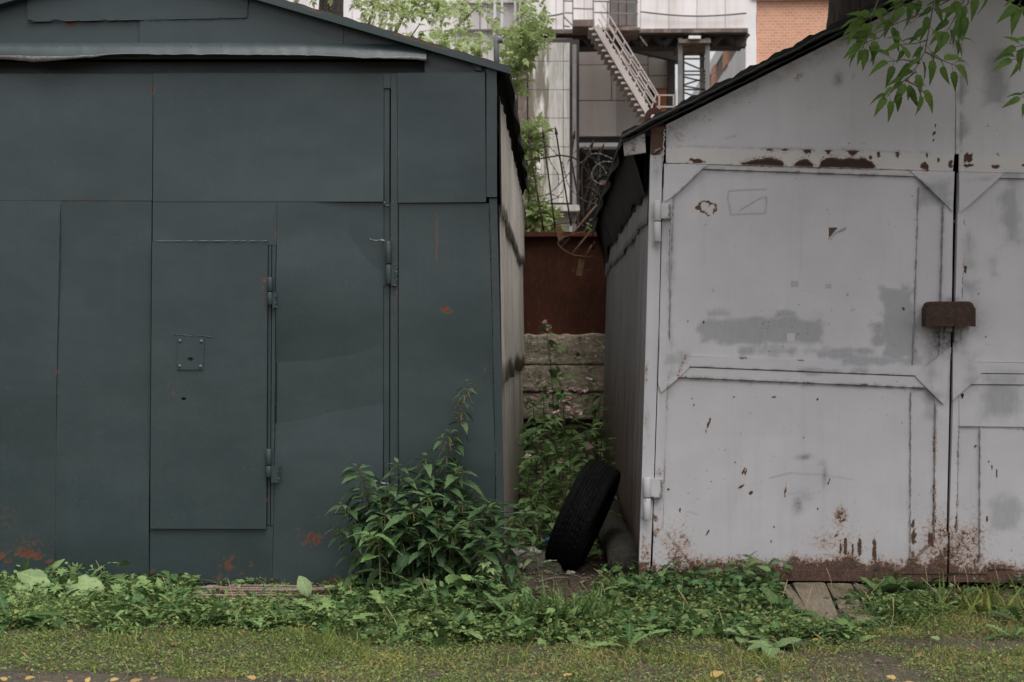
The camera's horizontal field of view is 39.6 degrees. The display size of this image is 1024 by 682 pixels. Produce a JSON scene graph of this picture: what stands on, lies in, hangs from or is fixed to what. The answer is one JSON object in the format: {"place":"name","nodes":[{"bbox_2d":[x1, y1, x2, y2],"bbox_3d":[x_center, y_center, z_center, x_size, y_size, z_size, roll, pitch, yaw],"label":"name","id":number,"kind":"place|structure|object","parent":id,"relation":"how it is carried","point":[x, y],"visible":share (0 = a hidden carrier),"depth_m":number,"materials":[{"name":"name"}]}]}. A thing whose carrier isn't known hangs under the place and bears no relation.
{"place":"outdoors","nodes":[
{"label":"outdoors","id":0,"kind":"place"},
{"bbox_2d":[0,0,529,584],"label":"garage","id":1,"kind":"structure","parent":0,"point":[262,262],"depth_m":7.44,"materials":[{"name":"metal"}]},
{"bbox_2d":[150,240,279,528],"bbox_3d":[-1.550,0.228,7.420,0.687,1.506,0.047,0,0,2],"label":"wicket door","id":2,"kind":"structure","parent":1,"relation":"in","point":[210,456],"depth_m":7.42,"materials":[{"name":"metal"}]},
{"bbox_2d":[0,405,1023,681],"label":"ground","id":3,"kind":"structure","parent":0,"point":[588,567],"depth_m":5.76,"materials":[{"name":"green plant"}]},
{"bbox_2d":[0,590,59,634],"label":"dandelion","id":4,"kind":"object","parent":3,"relation":"on","point":[3,604],"visible":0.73,"depth_m":6.34,"materials":[{"name":"green plant"}]},
{"bbox_2d":[7,569,104,602],"bbox_3d":[-2.232,1.212,6.991,0.534,0.148,0.260,0,0,2],"label":"burdock","id":5,"kind":"object","parent":3,"relation":"on","point":[31,577],"visible":0.59,"depth_m":7.02,"materials":[{"name":"green plant"}]},
{"bbox_2d":[120,576,192,610],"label":"dandelion","id":6,"kind":"object","parent":3,"relation":"on","point":[157,596],"visible":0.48,"depth_m":6.79,"materials":[{"name":"green plant"}]},
{"bbox_2d":[166,599,244,627],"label":"dandelion","id":7,"kind":"object","parent":3,"relation":"on","point":[214,609],"visible":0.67,"depth_m":6.36,"materials":[{"name":"green plant"}]},
{"bbox_2d":[193,591,332,593],"bbox_3d":[-1.244,1.265,7.145,0.714,0.017,0.014,0,0,-1],"label":"steel rod","id":8,"kind":"object","parent":3,"relation":"on","point":[315,592],"visible":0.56,"depth_m":7.14,"materials":[{"name":"metal"}]},
{"bbox_2d":[207,588,335,591],"bbox_3d":[-1.207,1.250,7.147,0.660,0.021,0.014,0,0,3],"label":"plank","id":9,"kind":"object","parent":3,"relation":"on","point":[284,590],"visible":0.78,"depth_m":7.14,"materials":[{"name":"grey wood"}]},
{"bbox_2d":[297,576,311,600],"bbox_3d":[-1.013,1.217,6.954,0.079,0.128,0.068,0,0,2],"label":"plantain","id":10,"kind":"object","parent":3,"relation":"on","point":[304,585],"visible":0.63,"depth_m":6.95,"materials":[{"name":"green plant"}]},
{"bbox_2d":[296,597,360,631],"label":"dandelion","id":11,"kind":"object","parent":3,"relation":"on","point":[326,602],"visible":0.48,"depth_m":6.50,"materials":[{"name":"green plant"}]},
{"bbox_2d":[324,526,372,587],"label":"nettle plant","id":12,"kind":"object","parent":3,"relation":"on","point":[355,544],"visible":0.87,"depth_m":7.11,"materials":[{"name":"green plant"}]},
{"bbox_2d":[325,501,380,593],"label":"nettle plant","id":13,"kind":"object","parent":3,"relation":"on","point":[348,540],"visible":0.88,"depth_m":7.08,"materials":[{"name":"green plant"}]},
{"bbox_2d":[335,510,385,585],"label":"nettle plant","id":14,"kind":"object","parent":3,"relation":"on","point":[360,522],"visible":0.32,"depth_m":7.21,"materials":[{"name":"green plant"}]},
{"bbox_2d":[340,463,390,586],"bbox_3d":[-0.725,0.951,7.167,0.294,0.676,0.255,0,0,2],"label":"nettle plant","id":15,"kind":"object","parent":3,"relation":"on","point":[350,477],"visible":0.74,"depth_m":7.12,"materials":[{"name":"green plant"}]},
{"bbox_2d":[344,488,392,585],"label":"nettle plant","id":16,"kind":"object","parent":3,"relation":"on","point":[359,525],"visible":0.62,"depth_m":7.12,"materials":[{"name":"green plant"}]},
{"bbox_2d":[346,531,410,591],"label":"nettle plant","id":17,"kind":"object","parent":3,"relation":"on","point":[365,537],"visible":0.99,"depth_m":6.84,"materials":[{"name":"green plant"}]},
{"bbox_2d":[359,494,409,578],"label":"nettle plant","id":18,"kind":"object","parent":3,"relation":"on","point":[390,528],"visible":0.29,"depth_m":7.17,"materials":[{"name":"green plant"}]},
{"bbox_2d":[359,508,410,592],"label":"nettle plant","id":19,"kind":"object","parent":3,"relation":"on","point":[367,528],"visible":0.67,"depth_m":6.98,"materials":[{"name":"green plant"}]},
{"bbox_2d":[365,481,419,581],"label":"nettle plant","id":20,"kind":"object","parent":3,"relation":"on","point":[401,500],"visible":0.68,"depth_m":7.08,"materials":[{"name":"green plant"}]},
{"bbox_2d":[349,590,436,623],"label":"dandelion","id":21,"kind":"object","parent":3,"relation":"on","point":[384,602],"visible":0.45,"depth_m":6.40,"materials":[{"name":"green plant"}]},
{"bbox_2d":[375,457,420,575],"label":"nettle plant","id":22,"kind":"object","parent":3,"relation":"on","point":[409,480],"visible":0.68,"depth_m":7.14,"materials":[{"name":"green plant"}]},
{"bbox_2d":[370,526,429,590],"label":"nettle plant","id":23,"kind":"object","parent":3,"relation":"on","point":[389,550],"visible":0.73,"depth_m":6.91,"materials":[{"name":"green plant"}]},
{"bbox_2d":[288,0,524,95],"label":"factory building","id":24,"kind":"structure","parent":3,"relation":"on","point":[480,24],"depth_m":32.44,"materials":[{"name":"grey concrete"}]},
{"bbox_2d":[380,503,442,596],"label":"nettle plant","id":25,"kind":"object","parent":3,"relation":"on","point":[401,562],"visible":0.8,"depth_m":6.90,"materials":[{"name":"green plant"}]},
{"bbox_2d":[394,473,437,575],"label":"nettle plant","id":26,"kind":"object","parent":3,"relation":"on","point":[404,493],"visible":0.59,"depth_m":7.11,"materials":[{"name":"green plant"}]},
{"bbox_2d":[293,0,555,100],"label":"maple tree","id":27,"kind":"object","parent":3,"relation":"on","point":[521,41],"visible":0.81,"depth_m":14.24,"materials":[{"name":"green plant"}]},
{"bbox_2d":[399,448,451,578],"bbox_3d":[-0.435,0.910,7.231,0.288,0.739,0.252,0,0,28],"label":"nettle plant","id":28,"kind":"object","parent":3,"relation":"on","point":[427,467],"visible":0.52,"depth_m":7.18,"materials":[{"name":"green plant"}]},
{"bbox_2d":[394,538,459,594],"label":"nettle plant","id":29,"kind":"object","parent":3,"relation":"on","point":[416,581],"visible":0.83,"depth_m":6.87,"materials":[{"name":"green plant"}]},
{"bbox_2d":[396,491,458,588],"bbox_3d":[-0.404,1.028,7.033,0.304,0.577,0.274,0,0,-37],"label":"nettle plant","id":30,"kind":"object","parent":3,"relation":"on","point":[427,509],"visible":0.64,"depth_m":7.00,"materials":[{"name":"green plant"}]},
{"bbox_2d":[407,513,468,594],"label":"nettle plant","id":31,"kind":"object","parent":3,"relation":"on","point":[440,555],"visible":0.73,"depth_m":6.91,"materials":[{"name":"green plant"}]},
{"bbox_2d":[420,479,471,585],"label":"nettle plant","id":32,"kind":"object","parent":3,"relation":"on","point":[459,494],"visible":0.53,"depth_m":7.15,"materials":[{"name":"green plant"}]},
{"bbox_2d":[430,429,463,557],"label":"nettle plant","id":33,"kind":"object","parent":3,"relation":"on","point":[439,460],"visible":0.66,"depth_m":7.27,"materials":[{"name":"green plant"}]},
{"bbox_2d":[427,525,474,591],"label":"nettle plant","id":34,"kind":"object","parent":3,"relation":"on","point":[438,546],"visible":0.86,"depth_m":6.89,"materials":[{"name":"green plant"}]},
{"bbox_2d":[419,611,482,639],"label":"dock plant","id":35,"kind":"object","parent":3,"relation":"on","point":[441,621],"visible":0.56,"depth_m":6.12,"materials":[{"name":"green plant"}]},
{"bbox_2d":[426,462,484,588],"bbox_3d":[-0.296,0.947,7.242,0.261,0.667,0.280,0,0,-31],"label":"nettle plant","id":36,"kind":"object","parent":3,"relation":"on","point":[450,478],"visible":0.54,"depth_m":7.20,"materials":[{"name":"green plant"}]},
{"bbox_2d":[434,501,480,574],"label":"nettle plant","id":37,"kind":"object","parent":3,"relation":"on","point":[454,512],"visible":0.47,"depth_m":7.12,"materials":[{"name":"green plant"}]},
{"bbox_2d":[446,379,476,557],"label":"nettle plant","id":38,"kind":"object","parent":3,"relation":"on","point":[465,427],"visible":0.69,"depth_m":7.29,"materials":[{"name":"green plant"}]},
{"bbox_2d":[438,516,488,591],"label":"nettle plant","id":39,"kind":"object","parent":3,"relation":"on","point":[453,544],"visible":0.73,"depth_m":6.94,"materials":[{"name":"green plant"}]},
{"bbox_2d":[444,501,506,594],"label":"nettle plant","id":40,"kind":"object","parent":3,"relation":"on","point":[472,514],"visible":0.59,"depth_m":7.04,"materials":[{"name":"green plant"}]},
{"bbox_2d":[450,531,507,596],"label":"nettle plant","id":41,"kind":"object","parent":3,"relation":"on","point":[492,557],"visible":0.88,"depth_m":6.82,"materials":[{"name":"green plant"}]},
{"bbox_2d":[0,563,959,640],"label":"cranesbill patch","id":42,"kind":"object","parent":3,"relation":"on","point":[57,622],"visible":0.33,"depth_m":6.71,"materials":[{"name":"green plant"}]},
{"bbox_2d":[458,499,502,588],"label":"nettle plant","id":43,"kind":"object","parent":3,"relation":"on","point":[487,518],"visible":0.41,"depth_m":7.20,"materials":[{"name":"green plant"}]},
{"bbox_2d":[457,592,517,616],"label":"dock plant","id":44,"kind":"object","parent":3,"relation":"on","point":[487,605],"visible":0.52,"depth_m":6.59,"materials":[{"name":"green plant"}]},
{"bbox_2d":[476,554,502,592],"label":"leafy weed","id":45,"kind":"object","parent":3,"relation":"on","point":[484,563],"visible":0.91,"depth_m":6.76,"materials":[{"name":"green plant"}]},
{"bbox_2d":[469,499,520,592],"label":"nettle plant","id":46,"kind":"object","parent":3,"relation":"on","point":[496,517],"visible":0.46,"depth_m":7.18,"materials":[{"name":"green plant"}]},
{"bbox_2d":[470,542,520,592],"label":"nettle plant","id":47,"kind":"object","parent":3,"relation":"on","point":[502,549],"visible":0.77,"depth_m":6.86,"materials":[{"name":"green plant"}]},
{"bbox_2d":[473,531,519,591],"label":"nettle plant","id":48,"kind":"object","parent":3,"relation":"on","point":[502,539],"visible":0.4,"depth_m":6.96,"materials":[{"name":"green plant"}]},
{"bbox_2d":[477,527,536,593],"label":"nettle plant","id":49,"kind":"object","parent":3,"relation":"on","point":[511,570],"visible":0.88,"depth_m":6.93,"materials":[{"name":"green plant"}]},
{"bbox_2d":[473,505,541,591],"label":"nettle plant","id":50,"kind":"object","parent":3,"relation":"on","point":[500,522],"visible":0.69,"depth_m":7.12,"materials":[{"name":"green plant"}]},
{"bbox_2d":[0,571,1023,681],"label":"ground cover","id":51,"kind":"object","parent":3,"relation":"on","point":[21,607],"visible":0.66,"depth_m":6.13,"materials":[{"name":"green plant"}]},
{"bbox_2d":[0,558,1023,647],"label":"weeds","id":52,"kind":"object","parent":3,"relation":"on","point":[353,594],"visible":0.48,"depth_m":6.54,"materials":[{"name":"green plant"}]},
{"bbox_2d":[478,592,563,628],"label":"dandelion","id":53,"kind":"object","parent":3,"relation":"on","point":[498,604],"visible":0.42,"depth_m":6.36,"materials":[{"name":"green plant"}]},
{"bbox_2d":[518,67,526,230],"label":"steel column","id":54,"kind":"structure","parent":3,"relation":"on","point":[522,108],"depth_m":29.20,"materials":[{"name":"grey metal"}]},
{"bbox_2d":[514,498,553,546],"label":"balsam plant","id":55,"kind":"object","parent":3,"relation":"on","point":[539,511],"visible":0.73,"depth_m":8.45,"materials":[{"name":"green plant"}]},
{"bbox_2d":[514,456,553,532],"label":"balsam plant","id":56,"kind":"object","parent":3,"relation":"on","point":[529,475],"visible":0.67,"depth_m":9.50,"materials":[{"name":"green plant"}]},
{"bbox_2d":[514,542,557,594],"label":"leafy weed","id":57,"kind":"object","parent":3,"relation":"on","point":[527,561],"visible":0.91,"depth_m":7.10,"materials":[{"name":"green plant"}]},
{"bbox_2d":[517,396,563,509],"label":"balsam plant","id":58,"kind":"object","parent":3,"relation":"on","point":[542,419],"visible":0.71,"depth_m":10.81,"materials":[{"name":"green plant"}]},
{"bbox_2d":[523,380,562,492],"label":"balsam plant","id":59,"kind":"object","parent":3,"relation":"on","point":[538,427],"visible":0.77,"depth_m":11.97,"materials":[{"name":"green plant"}]},
{"bbox_2d":[514,428,572,521],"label":"balsam plant","id":60,"kind":"object","parent":3,"relation":"on","point":[545,446],"visible":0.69,"depth_m":9.89,"materials":[{"name":"green plant"}]},
{"bbox_2d":[524,550,562,573],"bbox_3d":[0.175,1.251,8.012,0.224,0.092,0.423,0,0,2],"label":"concrete lump","id":61,"kind":"object","parent":3,"relation":"on","point":[531,567],"visible":0.4,"depth_m":7.81,"materials":[{"name":"grey concrete"}]},
{"bbox_2d":[509,546,541,560],"bbox_3d":[0.077,1.170,7.819,0.186,0.086,0.076,0,0,22],"label":"rock","id":62,"kind":"object","parent":61,"relation":"on","point":[525,556],"visible":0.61,"depth_m":7.79,"materials":[{"name":"grey stone"}]},
{"bbox_2d":[520,111,567,231],"bbox_3d":[0.254,-0.511,14.388,0.641,3.584,0.731,0,0,2],"label":"maple sapling","id":63,"kind":"object","parent":3,"relation":"on","point":[533,218],"visible":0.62,"depth_m":14.26,"materials":[{"name":"green plant"}]},
{"bbox_2d":[516,410,576,506],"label":"balsam plant","id":64,"kind":"object","parent":3,"relation":"on","point":[554,445],"visible":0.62,"depth_m":10.27,"materials":[{"name":"green plant"}]},
{"bbox_2d":[521,396,571,541],"bbox_3d":[0.176,0.813,8.900,0.318,0.952,0.381,0,0,-13],"label":"balsam plant","id":65,"kind":"object","parent":3,"relation":"on","point":[544,508],"visible":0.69,"depth_m":8.86,"materials":[{"name":"green plant"}]},
{"bbox_2d":[516,39,579,401],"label":"concrete tower","id":66,"kind":"structure","parent":3,"relation":"on","point":[550,89],"depth_m":29.39,"materials":[{"name":"grey concrete"}]},
{"bbox_2d":[528,320,576,478],"bbox_3d":[0.359,0.543,12.860,0.497,1.473,0.420,0,0,-44],"label":"balsam plant","id":67,"kind":"object","parent":3,"relation":"on","point":[553,372],"visible":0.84,"depth_m":12.87,"materials":[{"name":"green plant"}]},
{"bbox_2d":[535,465,575,528],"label":"balsam plant","id":68,"kind":"object","parent":3,"relation":"on","point":[558,470],"visible":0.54,"depth_m":9.41,"materials":[{"name":"green plant"}]},
{"bbox_2d":[527,387,587,490],"bbox_3d":[0.377,0.827,11.581,0.470,0.908,0.399,0,0,41],"label":"balsam plant","id":69,"kind":"object","parent":3,"relation":"on","point":[563,396],"visible":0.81,"depth_m":11.59,"materials":[{"name":"green plant"}]},
{"bbox_2d":[542,442,581,519],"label":"balsam plant","id":70,"kind":"object","parent":3,"relation":"on","point":[573,444],"visible":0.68,"depth_m":9.98,"materials":[{"name":"green plant"}]},
{"bbox_2d":[523,333,604,474],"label":"concrete wall","id":71,"kind":"structure","parent":3,"relation":"on","point":[582,360],"depth_m":13.60,"materials":[{"name":"grey concrete"}]},
{"bbox_2d":[523,237,606,334],"bbox_3d":[0.554,-0.537,13.657,2.110,0.954,0.015,0,0,2],"label":"steel sheet","id":72,"kind":"object","parent":71,"relation":"on","point":[560,296],"visible":0.21,"depth_m":13.65,"materials":[{"name":"brown metal"}]},
{"bbox_2d":[524,126,603,236],"bbox_3d":[0.478,-1.525,13.599,0.879,1.053,0.086,0,0,2],"label":"spiked fence","id":73,"kind":"object","parent":72,"relation":"on","point":[544,234],"visible":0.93,"depth_m":13.57,"materials":[{"name":"metal"}]},
{"bbox_2d":[526,144,612,204],"bbox_3d":[0.576,-1.584,13.527,0.837,0.587,0.327,0,0,16],"label":"barbed wire","id":74,"kind":"object","parent":73,"relation":"attached to","point":[558,179],"visible":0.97,"depth_m":13.50,"materials":[{"name":"grey metal"}]},
{"bbox_2d":[555,204,600,275],"bbox_3d":[0.619,-0.941,13.277,0.425,0.674,0.053,0,0,2],"label":"fence section","id":75,"kind":"object","parent":72,"relation":"on","point":[560,237],"visible":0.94,"depth_m":13.28,"materials":[{"name":"metal"}]},
{"bbox_2d":[531,510,598,549],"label":"balsam plant","id":76,"kind":"object","parent":3,"relation":"on","point":[548,515],"visible":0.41,"depth_m":8.37,"materials":[{"name":"green plant"}]},
{"bbox_2d":[509,421,621,557],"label":"undergrowth","id":77,"kind":"object","parent":3,"relation":"on","point":[554,488],"visible":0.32,"depth_m":10.23,"materials":[{"name":"green plant"}]},
{"bbox_2d":[550,402,596,479],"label":"balsam plant","id":78,"kind":"object","parent":3,"relation":"on","point":[574,405],"visible":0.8,"depth_m":10.98,"materials":[{"name":"green plant"}]},
{"bbox_2d":[572,44,575,231],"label":"steel column","id":79,"kind":"structure","parent":3,"relation":"on","point":[574,119],"depth_m":29.38,"materials":[{"name":"grey metal"}]},
{"bbox_2d":[496,571,656,636],"bbox_3d":[0.234,1.201,6.410,0.899,0.296,0.716,0,0,2],"label":"grass tuft","id":80,"kind":"object","parent":3,"relation":"on","point":[563,613],"visible":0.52,"depth_m":6.44,"materials":[{"name":"green plant"}]},
{"bbox_2d":[545,459,620,570],"bbox_3d":[0.401,0.984,8.012,0.194,0.638,0.638,24,1,12],"label":"tyre","id":81,"kind":"object","parent":3,"relation":"on","point":[582,514],"visible":0.95,"depth_m":7.76,"materials":[{"name":"rubber"}]},
{"bbox_2d":[565,378,608,465],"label":"balsam plant","id":82,"kind":"object","parent":3,"relation":"on","point":[587,400],"visible":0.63,"depth_m":11.98,"materials":[{"name":"green plant"}]},
{"bbox_2d":[571,389,610,472],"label":"balsam plant","id":83,"kind":"object","parent":3,"relation":"on","point":[595,419],"visible":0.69,"depth_m":11.28,"materials":[{"name":"green plant"}]},
{"bbox_2d":[566,428,615,472],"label":"balsam plant","id":84,"kind":"object","parent":3,"relation":"on","point":[588,445],"visible":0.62,"depth_m":10.28,"materials":[{"name":"green plant"}]},
{"bbox_2d":[597,499,637,577],"bbox_3d":[0.632,1.180,8.785,0.231,0.216,2.569,0,0,2],"label":"fallen post","id":85,"kind":"object","parent":3,"relation":"on","point":[615,538],"visible":0.59,"depth_m":7.77,"materials":[{"name":"concrete"}]},
{"bbox_2d":[570,51,677,231],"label":"factory building","id":86,"kind":"structure","parent":3,"relation":"on","point":[606,116],"depth_m":35.35,"materials":[{"name":"grey concrete"}]},
{"bbox_2d":[580,623,669,651],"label":"dandelion","id":87,"kind":"object","parent":3,"relation":"on","point":[625,639],"visible":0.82,"depth_m":5.92,"materials":[{"name":"green plant"}]},
{"bbox_2d":[673,36,710,103],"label":"lattice tower","id":88,"kind":"structure","parent":3,"relation":"on","point":[700,47],"depth_m":31.33,"materials":[{"name":"metal"}]},
{"bbox_2d":[525,0,749,51],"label":"conveyor gallery","id":89,"kind":"object","parent":88,"relation":"on","point":[653,25],"visible":0.72,"depth_m":31.31,"materials":[{"name":"metal"}]},
{"bbox_2d":[611,0,635,25],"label":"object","id":90,"kind":"structure","parent":89,"relation":"in","point":[631,7],"depth_m":31.30,"materials":[{"name":"grey metal"}]},
{"bbox_2d":[588,4,676,122],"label":"steel staircase","id":91,"kind":"structure","parent":89,"relation":"attached to","point":[616,67],"depth_m":29.35,"materials":[{"name":"grey metal"}]},
{"bbox_2d":[716,624,775,644],"bbox_3d":[1.010,1.282,6.085,0.279,0.114,0.238,0,0,2],"label":"plantain","id":92,"kind":"object","parent":3,"relation":"on","point":[734,631],"visible":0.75,"depth_m":6.07,"materials":[{"name":"green plant"}]},
{"bbox_2d":[692,0,828,94],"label":"brick building","id":93,"kind":"structure","parent":3,"relation":"on","point":[773,26],"depth_m":41.19,"materials":[{"name":"brick"}]},
{"bbox_2d":[739,637,802,656],"bbox_3d":[1.081,1.301,5.844,0.272,0.158,0.335,0,0,2],"label":"plantain","id":94,"kind":"object","parent":3,"relation":"on","point":[785,642],"visible":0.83,"depth_m":5.85,"materials":[{"name":"green plant"}]},
{"bbox_2d":[761,586,817,620],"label":"dock plant","id":95,"kind":"object","parent":3,"relation":"on","point":[773,597],"visible":0.51,"depth_m":6.62,"materials":[{"name":"green plant"}]},
{"bbox_2d":[782,584,806,616],"bbox_3d":[1.358,1.261,6.877,0.075,0.064,0.622,0,0,2],"label":"plank","id":96,"kind":"object","parent":3,"relation":"on","point":[789,590],"visible":0.57,"depth_m":6.94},
{"bbox_2d":[591,0,1023,591],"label":"garage","id":97,"kind":"structure","parent":3,"relation":"on","point":[801,270],"depth_m":7.36,"materials":[{"name":"silver metal"}]},
{"bbox_2d":[793,582,838,622],"bbox_3d":[1.470,1.257,6.811,0.163,0.074,0.768,0,0,5],"label":"plank","id":98,"kind":"object","parent":3,"relation":"on","point":[818,602],"visible":0.69,"depth_m":6.84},
{"bbox_2d":[827,583,863,610],"bbox_3d":[1.630,1.259,6.954,0.120,0.070,0.494,0,0,6],"label":"plank","id":99,"kind":"object","parent":3,"relation":"on","point":[840,606],"visible":0.7,"depth_m":6.95,"materials":[{"name":"grey wood"}]},
{"bbox_2d":[853,576,929,595],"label":"dock plant","id":100,"kind":"object","parent":3,"relation":"on","point":[888,584],"visible":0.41,"depth_m":6.99,"materials":[{"name":"green plant"}]},
{"bbox_2d":[870,573,959,600],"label":"dock plant","id":101,"kind":"object","parent":3,"relation":"on","point":[917,584],"visible":0.41,"depth_m":7.08,"materials":[{"name":"green plant"}]},
{"bbox_2d":[826,0,1023,221],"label":"maple tree","id":102,"kind":"object","parent":3,"relation":"on","point":[838,10],"visible":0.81,"depth_m":6.88,"materials":[{"name":"green plant"}]},
{"bbox_2d":[859,573,1023,615],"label":"grass tuft","id":103,"kind":"object","parent":3,"relation":"on","point":[975,605],"visible":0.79,"depth_m":6.71,"materials":[{"name":"green plant"}]},
{"bbox_2d":[985,618,1023,638],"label":"dandelion","id":104,"kind":"object","parent":3,"relation":"on","point":[1003,631],"visible":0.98,"depth_m":6.13,"materials":[{"name":"green plant"}]},
{"bbox_2d":[988,606,1023,622],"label":"dandelion","id":105,"kind":"object","parent":3,"relation":"on","point":[1014,611],"visible":0.83,"depth_m":6.43,"materials":[{"name":"green plant"}]},
{"bbox_2d":[675,51,715,104],"label":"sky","id":106,"kind":"structure","parent":0,"point":[694,62],"materials":[{"name":"white"}]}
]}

